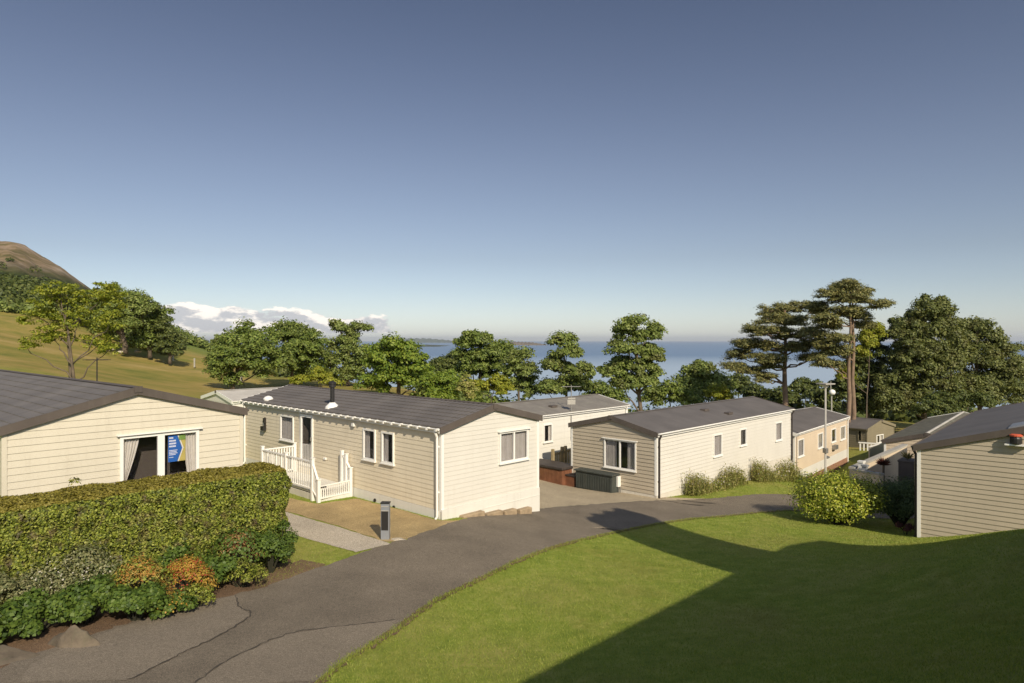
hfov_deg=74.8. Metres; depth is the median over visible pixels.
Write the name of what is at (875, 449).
glass balustrade
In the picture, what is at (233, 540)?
flowering shrub
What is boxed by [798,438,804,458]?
window
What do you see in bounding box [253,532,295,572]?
shrub
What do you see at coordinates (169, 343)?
tree
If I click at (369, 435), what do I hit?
window
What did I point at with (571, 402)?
aerial
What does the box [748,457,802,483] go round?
weed clump
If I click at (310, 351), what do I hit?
tree
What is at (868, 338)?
tree
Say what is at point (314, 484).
porch
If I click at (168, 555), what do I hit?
shrub
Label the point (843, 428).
window
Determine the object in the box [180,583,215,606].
shrub
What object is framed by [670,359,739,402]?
tree
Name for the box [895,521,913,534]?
shrub
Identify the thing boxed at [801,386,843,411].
bush
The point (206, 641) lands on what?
road seam
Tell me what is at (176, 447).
poster
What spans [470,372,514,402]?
shrub
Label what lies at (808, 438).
static caravan
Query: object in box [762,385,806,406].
bush
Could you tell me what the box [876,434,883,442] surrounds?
window
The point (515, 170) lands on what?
sky
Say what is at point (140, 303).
tree
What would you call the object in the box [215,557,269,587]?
shrub
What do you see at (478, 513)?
stone block
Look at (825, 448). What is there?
lamp post
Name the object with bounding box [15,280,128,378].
tree
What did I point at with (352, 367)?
tree
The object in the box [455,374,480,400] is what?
shrub
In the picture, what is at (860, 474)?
wall
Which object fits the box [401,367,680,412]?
woodland
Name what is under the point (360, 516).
patio
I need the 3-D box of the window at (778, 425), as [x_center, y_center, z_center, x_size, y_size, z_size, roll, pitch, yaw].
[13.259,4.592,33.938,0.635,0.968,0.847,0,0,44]
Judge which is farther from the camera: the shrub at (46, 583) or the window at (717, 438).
the window at (717, 438)
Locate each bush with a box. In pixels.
[730,373,753,397]
[741,383,772,398]
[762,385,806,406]
[783,463,891,524]
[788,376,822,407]
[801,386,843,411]
[870,474,913,525]
[910,389,997,414]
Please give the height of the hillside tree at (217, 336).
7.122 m
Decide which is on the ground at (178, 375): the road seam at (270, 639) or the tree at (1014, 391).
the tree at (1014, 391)
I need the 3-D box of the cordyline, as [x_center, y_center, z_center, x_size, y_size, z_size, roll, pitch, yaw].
[15.762,6.018,28.393,0.783,2.269,0.742,0,0,0]
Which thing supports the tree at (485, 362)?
on the ground at (178, 375)
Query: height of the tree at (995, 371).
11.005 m
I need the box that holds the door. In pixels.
[300,414,312,466]
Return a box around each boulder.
[0,645,38,665]
[47,625,99,647]
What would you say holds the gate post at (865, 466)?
on the ground at (178, 375)
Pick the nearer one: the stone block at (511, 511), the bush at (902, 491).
the stone block at (511, 511)
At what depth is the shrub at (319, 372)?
65.69 m
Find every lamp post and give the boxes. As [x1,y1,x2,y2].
[816,383,834,473]
[829,381,835,410]
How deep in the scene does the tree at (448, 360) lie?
94.22 m
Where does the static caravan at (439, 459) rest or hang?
on the ground at (178, 375)
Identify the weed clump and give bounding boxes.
[680,463,751,496]
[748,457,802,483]
[798,470,816,484]
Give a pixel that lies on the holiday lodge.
(57, 432)
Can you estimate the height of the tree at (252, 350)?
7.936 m
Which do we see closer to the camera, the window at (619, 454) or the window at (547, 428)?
the window at (619, 454)
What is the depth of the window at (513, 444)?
21.11 m
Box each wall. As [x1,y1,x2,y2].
[849,444,907,500]
[852,469,884,507]
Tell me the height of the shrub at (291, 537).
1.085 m
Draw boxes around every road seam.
[128,595,250,678]
[195,619,394,682]
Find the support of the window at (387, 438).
in the static caravan at (439, 459)
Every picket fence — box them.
[551,446,570,462]
[858,442,877,450]
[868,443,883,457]
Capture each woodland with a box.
[0,270,92,312]
[0,282,224,355]
[252,358,991,422]
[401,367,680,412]
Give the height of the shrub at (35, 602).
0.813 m
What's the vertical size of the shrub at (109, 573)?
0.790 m
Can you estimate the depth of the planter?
29.30 m
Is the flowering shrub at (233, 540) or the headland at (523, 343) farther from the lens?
the headland at (523, 343)
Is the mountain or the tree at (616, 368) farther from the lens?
the mountain
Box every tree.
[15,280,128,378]
[70,281,161,353]
[118,299,178,357]
[152,313,189,363]
[201,316,297,388]
[209,334,220,343]
[264,315,332,384]
[307,318,374,385]
[352,331,435,394]
[416,368,461,398]
[429,353,458,372]
[449,328,515,390]
[501,345,548,400]
[535,330,601,397]
[581,379,631,402]
[594,311,668,410]
[635,377,704,407]
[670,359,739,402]
[715,299,831,405]
[795,278,897,422]
[824,326,890,417]
[834,321,887,417]
[867,293,971,419]
[951,315,1023,409]
[1003,355,1023,400]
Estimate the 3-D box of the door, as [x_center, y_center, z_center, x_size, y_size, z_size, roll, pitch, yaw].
[-7.265,3.612,24.424,0.912,1.865,0.650,0,0,44]
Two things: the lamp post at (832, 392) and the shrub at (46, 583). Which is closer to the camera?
the shrub at (46, 583)
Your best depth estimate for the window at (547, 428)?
31.55 m
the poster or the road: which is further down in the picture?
the road
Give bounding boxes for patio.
[279,498,458,541]
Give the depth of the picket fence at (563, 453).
30.66 m
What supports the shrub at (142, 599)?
on the flower bed
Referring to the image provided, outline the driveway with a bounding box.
[539,480,704,507]
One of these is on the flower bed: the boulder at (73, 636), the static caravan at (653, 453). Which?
the boulder at (73, 636)
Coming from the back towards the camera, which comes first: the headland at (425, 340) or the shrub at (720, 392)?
the headland at (425, 340)
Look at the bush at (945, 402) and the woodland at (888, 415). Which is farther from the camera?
the woodland at (888, 415)
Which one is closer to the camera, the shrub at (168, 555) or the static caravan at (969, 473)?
the shrub at (168, 555)
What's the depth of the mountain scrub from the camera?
503.31 m
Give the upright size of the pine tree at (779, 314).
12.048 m
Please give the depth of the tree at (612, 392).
69.13 m
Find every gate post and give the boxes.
[857,460,865,468]
[861,464,868,469]
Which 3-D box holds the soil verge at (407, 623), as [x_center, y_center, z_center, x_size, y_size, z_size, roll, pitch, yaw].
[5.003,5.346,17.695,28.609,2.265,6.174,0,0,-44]
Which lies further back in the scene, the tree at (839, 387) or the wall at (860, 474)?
the tree at (839, 387)
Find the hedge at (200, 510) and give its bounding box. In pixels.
[0,461,292,605]
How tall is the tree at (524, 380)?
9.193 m
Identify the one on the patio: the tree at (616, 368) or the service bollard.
the service bollard
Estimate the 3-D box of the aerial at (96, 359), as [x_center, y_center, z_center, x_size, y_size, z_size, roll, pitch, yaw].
[-14.246,1.056,23.000,0.768,0.944,0.340,0,0,-3]
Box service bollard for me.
[380,501,390,539]
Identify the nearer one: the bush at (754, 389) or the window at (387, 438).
the window at (387, 438)
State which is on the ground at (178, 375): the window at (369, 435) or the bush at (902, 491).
the bush at (902, 491)
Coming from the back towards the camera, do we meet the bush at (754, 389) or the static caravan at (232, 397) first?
the bush at (754, 389)
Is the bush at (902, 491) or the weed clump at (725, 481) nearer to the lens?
the bush at (902, 491)
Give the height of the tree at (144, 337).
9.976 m
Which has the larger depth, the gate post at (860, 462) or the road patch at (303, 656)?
the gate post at (860, 462)
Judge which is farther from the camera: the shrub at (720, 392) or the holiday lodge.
the shrub at (720, 392)
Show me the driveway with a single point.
(553, 495)
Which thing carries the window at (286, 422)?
in the static caravan at (439, 459)
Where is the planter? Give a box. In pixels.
[897,457,913,504]
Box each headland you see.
[403,338,451,342]
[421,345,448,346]
[506,341,543,344]
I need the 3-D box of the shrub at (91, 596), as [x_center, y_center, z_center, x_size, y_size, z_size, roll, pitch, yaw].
[-7.073,4.376,11.217,1.016,0.904,0.972,0,0,-32]
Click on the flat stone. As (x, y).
(396, 539)
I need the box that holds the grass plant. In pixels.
[900,450,913,458]
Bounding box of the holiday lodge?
[0,369,248,496]
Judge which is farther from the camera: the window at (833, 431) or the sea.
the sea
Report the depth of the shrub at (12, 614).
10.18 m
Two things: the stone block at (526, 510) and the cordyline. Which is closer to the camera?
the stone block at (526, 510)
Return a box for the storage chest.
[565,473,575,486]
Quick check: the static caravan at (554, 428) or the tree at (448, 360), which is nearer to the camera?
the static caravan at (554, 428)
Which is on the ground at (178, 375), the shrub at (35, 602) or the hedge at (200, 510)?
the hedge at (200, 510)
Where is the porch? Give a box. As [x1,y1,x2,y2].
[260,442,352,502]
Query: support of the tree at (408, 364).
on the ground at (178, 375)
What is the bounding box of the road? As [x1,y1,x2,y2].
[0,494,913,682]
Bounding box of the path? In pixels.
[284,511,389,551]
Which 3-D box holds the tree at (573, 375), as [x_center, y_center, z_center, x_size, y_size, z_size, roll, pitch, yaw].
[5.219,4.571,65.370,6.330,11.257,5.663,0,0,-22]
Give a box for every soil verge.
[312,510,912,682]
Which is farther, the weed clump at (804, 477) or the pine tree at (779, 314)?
the pine tree at (779, 314)
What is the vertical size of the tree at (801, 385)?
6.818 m
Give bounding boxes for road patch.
[20,596,249,681]
[196,620,395,682]
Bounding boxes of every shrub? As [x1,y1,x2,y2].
[0,567,43,603]
[0,601,31,642]
[1,586,74,637]
[16,538,127,599]
[60,573,116,623]
[93,564,129,586]
[101,581,171,620]
[110,555,176,595]
[144,589,197,620]
[150,540,206,573]
[160,553,218,592]
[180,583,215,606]
[190,553,238,590]
[207,526,271,573]
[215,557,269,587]
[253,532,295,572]
[260,519,298,562]
[287,365,346,386]
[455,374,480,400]
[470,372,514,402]
[703,383,734,400]
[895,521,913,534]
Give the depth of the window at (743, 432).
31.16 m
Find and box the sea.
[241,341,1023,411]
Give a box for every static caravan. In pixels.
[201,387,278,406]
[239,381,542,519]
[494,394,630,462]
[568,396,795,498]
[792,406,850,476]
[849,417,895,447]
[880,411,968,457]
[911,402,1023,536]
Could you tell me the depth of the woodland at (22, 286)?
205.54 m
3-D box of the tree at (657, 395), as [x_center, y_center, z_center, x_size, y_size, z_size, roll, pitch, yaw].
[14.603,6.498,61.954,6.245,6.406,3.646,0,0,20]
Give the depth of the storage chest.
28.15 m
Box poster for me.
[168,434,185,461]
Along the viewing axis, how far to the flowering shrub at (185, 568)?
12.59 m
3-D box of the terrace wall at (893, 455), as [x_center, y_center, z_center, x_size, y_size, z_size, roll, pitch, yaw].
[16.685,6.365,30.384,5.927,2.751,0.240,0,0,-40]
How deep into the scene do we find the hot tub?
28.63 m
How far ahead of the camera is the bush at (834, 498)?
21.91 m
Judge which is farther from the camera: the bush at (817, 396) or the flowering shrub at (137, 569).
the bush at (817, 396)
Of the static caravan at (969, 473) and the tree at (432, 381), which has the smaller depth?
the static caravan at (969, 473)
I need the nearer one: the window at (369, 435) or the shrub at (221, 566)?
the shrub at (221, 566)
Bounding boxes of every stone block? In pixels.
[459,510,484,517]
[485,509,502,515]
[503,508,516,514]
[517,506,531,513]
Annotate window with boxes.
[116,427,202,481]
[279,414,293,442]
[361,428,375,462]
[379,431,394,465]
[497,427,530,464]
[543,423,553,443]
[602,437,637,472]
[713,433,723,457]
[740,428,747,446]
[775,421,782,441]
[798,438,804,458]
[817,432,823,449]
[831,428,836,443]
[840,425,845,440]
[858,431,861,440]
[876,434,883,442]
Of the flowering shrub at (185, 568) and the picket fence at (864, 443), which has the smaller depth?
the flowering shrub at (185, 568)
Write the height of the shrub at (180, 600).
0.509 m
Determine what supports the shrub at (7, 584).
on the flower bed
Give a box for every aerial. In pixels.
[86,357,110,380]
[561,385,580,421]
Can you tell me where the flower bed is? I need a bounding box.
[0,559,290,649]
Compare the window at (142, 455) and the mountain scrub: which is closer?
the window at (142, 455)
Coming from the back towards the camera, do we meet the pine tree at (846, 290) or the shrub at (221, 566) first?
the pine tree at (846, 290)
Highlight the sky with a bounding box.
[0,0,1023,340]
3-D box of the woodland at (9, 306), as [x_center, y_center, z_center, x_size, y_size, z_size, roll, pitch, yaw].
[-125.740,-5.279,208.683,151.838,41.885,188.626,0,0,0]
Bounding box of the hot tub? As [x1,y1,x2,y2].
[539,459,572,484]
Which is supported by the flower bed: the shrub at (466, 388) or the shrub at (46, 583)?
the shrub at (46, 583)
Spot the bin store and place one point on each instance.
(595, 480)
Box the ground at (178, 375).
[0,283,1023,682]
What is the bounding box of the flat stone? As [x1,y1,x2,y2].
[391,537,405,540]
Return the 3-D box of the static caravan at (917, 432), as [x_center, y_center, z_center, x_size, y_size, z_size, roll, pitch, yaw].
[24.495,6.200,37.692,4.080,3.400,13.120,0,0,41]
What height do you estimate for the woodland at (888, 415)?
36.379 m
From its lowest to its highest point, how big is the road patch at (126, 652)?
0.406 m
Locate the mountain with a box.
[0,241,91,293]
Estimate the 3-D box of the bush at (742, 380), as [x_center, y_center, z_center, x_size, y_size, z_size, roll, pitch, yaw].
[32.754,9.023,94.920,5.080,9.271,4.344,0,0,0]
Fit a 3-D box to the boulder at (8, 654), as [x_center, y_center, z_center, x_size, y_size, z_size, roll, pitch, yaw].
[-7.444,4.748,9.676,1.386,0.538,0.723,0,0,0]
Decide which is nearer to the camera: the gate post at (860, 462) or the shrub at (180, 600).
the shrub at (180, 600)
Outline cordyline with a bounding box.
[876,455,890,481]
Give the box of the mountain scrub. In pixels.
[0,257,56,281]
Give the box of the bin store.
[574,467,619,492]
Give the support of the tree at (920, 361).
on the ground at (178, 375)
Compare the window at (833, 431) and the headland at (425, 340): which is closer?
the window at (833, 431)
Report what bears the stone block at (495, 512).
on the ground at (178, 375)
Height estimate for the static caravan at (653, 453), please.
3.925 m
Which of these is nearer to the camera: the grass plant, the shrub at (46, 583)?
the shrub at (46, 583)

